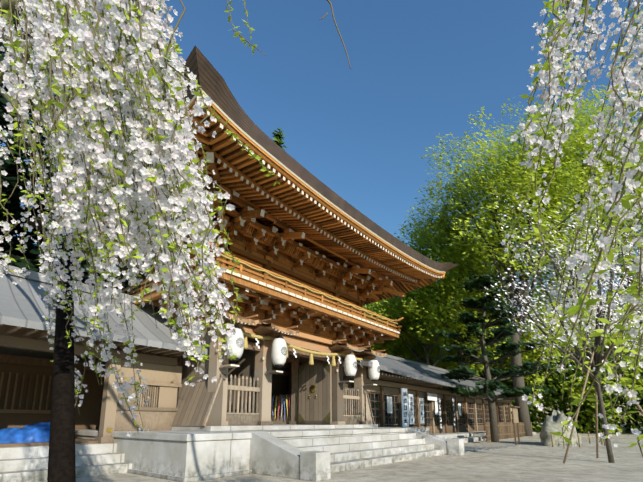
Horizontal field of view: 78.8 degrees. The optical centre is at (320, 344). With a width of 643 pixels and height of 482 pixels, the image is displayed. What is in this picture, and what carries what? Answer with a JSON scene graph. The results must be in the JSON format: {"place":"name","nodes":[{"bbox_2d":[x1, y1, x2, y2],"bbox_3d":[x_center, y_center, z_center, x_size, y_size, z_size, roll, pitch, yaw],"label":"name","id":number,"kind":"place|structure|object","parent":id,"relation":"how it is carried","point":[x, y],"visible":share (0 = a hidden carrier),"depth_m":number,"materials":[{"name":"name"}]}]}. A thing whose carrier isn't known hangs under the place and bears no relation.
{"place":"outdoors","nodes":[
{"label":"outdoors","id":0,"kind":"place"},
{"bbox_2d":[0,0,642,421],"label":"sky","id":1,"kind":"structure","parent":0,"point":[418,72],"materials":[{"name":"blue"}]},
{"bbox_2d":[40,422,642,481],"bbox_3d":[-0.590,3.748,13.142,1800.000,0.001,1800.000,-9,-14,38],"label":"ground","id":2,"kind":"structure","parent":0,"point":[527,451],"depth_m":9.94,"materials":[{"name":"grey stone"}]},
{"bbox_2d":[0,264,209,481],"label":"building","id":3,"kind":"structure","parent":2,"relation":"on","point":[26,364],"depth_m":10.30,"materials":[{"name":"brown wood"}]},
{"bbox_2d":[75,424,464,481],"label":"platform","id":4,"kind":"structure","parent":2,"relation":"on","point":[315,453],"depth_m":8.87,"materials":[{"name":"stone"}]},
{"bbox_2d":[141,305,386,425],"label":"gate","id":5,"kind":"structure","parent":4,"relation":"on","point":[253,379],"depth_m":12.61,"materials":[{"name":"brown wood"}]},
{"bbox_2d":[121,241,403,350],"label":"balcony","id":6,"kind":"structure","parent":5,"relation":"on","point":[317,321],"depth_m":12.45,"materials":[{"name":"brown wood"}]},
{"bbox_2d":[26,46,456,316],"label":"gate roof","id":7,"kind":"structure","parent":6,"relation":"on","point":[301,224],"depth_m":11.89,"materials":[{"name":"brown wood"}]},
{"bbox_2d":[272,395,290,420],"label":"streamers","id":8,"kind":"object","parent":5,"relation":"attached to","point":[283,402],"visible":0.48,"depth_m":16.61,"materials":[{"name":"paper"}]},
{"bbox_2d":[198,322,370,367],"bbox_3d":[-0.568,0.337,13.787,0.816,0.810,8.336,-9,-14,38],"label":"shimenawa rope","id":9,"kind":"object","parent":5,"relation":"attached to","point":[294,348],"visible":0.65,"depth_m":13.10,"materials":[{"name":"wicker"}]},
{"bbox_2d":[0,0,642,481],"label":"weeping branches","id":10,"kind":"object","parent":2,"relation":"on","point":[62,444],"visible":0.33,"depth_m":2.29,"materials":[{"name":"plant"}]},
{"bbox_2d":[0,0,642,465],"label":"leaves","id":11,"kind":"object","parent":10,"relation":"attached to","point":[632,288],"visible":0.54,"depth_m":2.09,"materials":[{"name":"green plant"}]},
{"bbox_2d":[0,0,642,446],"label":"blossoms","id":12,"kind":"object","parent":10,"relation":"attached to","point":[82,34],"visible":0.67,"depth_m":2.13,"materials":[{"name":"white plant"}]},
{"bbox_2d":[0,24,642,463],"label":"trees","id":13,"kind":"object","parent":2,"relation":"on","point":[594,358],"visible":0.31,"depth_m":23.32,"materials":[{"name":"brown plant"}]},
{"bbox_2d":[428,272,561,397],"bbox_3d":[10.178,-0.605,23.441,7.323,7.658,6.601,-1,-11,3],"label":"pine foliage","id":14,"kind":"object","parent":13,"relation":"on","point":[503,349],"visible":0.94,"depth_m":22.91,"materials":[{"name":"green plant"}]},
{"bbox_2d":[0,0,642,395],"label":"dark foliage","id":15,"kind":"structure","parent":2,"relation":"on","point":[32,252],"depth_m":16.13,"materials":[{"name":"green plant"}]},
{"bbox_2d":[343,352,535,442],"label":"building","id":16,"kind":"structure","parent":2,"relation":"on","point":[406,393],"depth_m":22.68,"materials":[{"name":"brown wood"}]},
{"bbox_2d":[272,185,642,481],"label":"blossom foliage","id":17,"kind":"object","parent":2,"relation":"on","point":[591,297],"visible":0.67,"depth_m":11.97,"materials":[{"name":"white plant"}]},
{"bbox_2d":[272,111,642,432],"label":"trees","id":18,"kind":"object","parent":2,"relation":"on","point":[279,142],"visible":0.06,"depth_m":42.80,"materials":[{"name":"green plant"}]},
{"bbox_2d":[464,445,517,451],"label":"paving","id":19,"kind":"structure","parent":2,"relation":"on","point":[488,448],"depth_m":16.60,"materials":[{"name":"stone"}]},
{"bbox_2d":[363,85,642,433],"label":"leafy tree","id":20,"kind":"object","parent":2,"relation":"on","point":[419,321],"visible":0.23,"depth_m":35.10,"materials":[{"name":"green plant"}]},
{"bbox_2d":[484,406,605,446],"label":"props","id":21,"kind":"object","parent":2,"relation":"on","point":[514,429],"visible":0.65,"depth_m":19.56,"materials":[{"name":"grey stone"}]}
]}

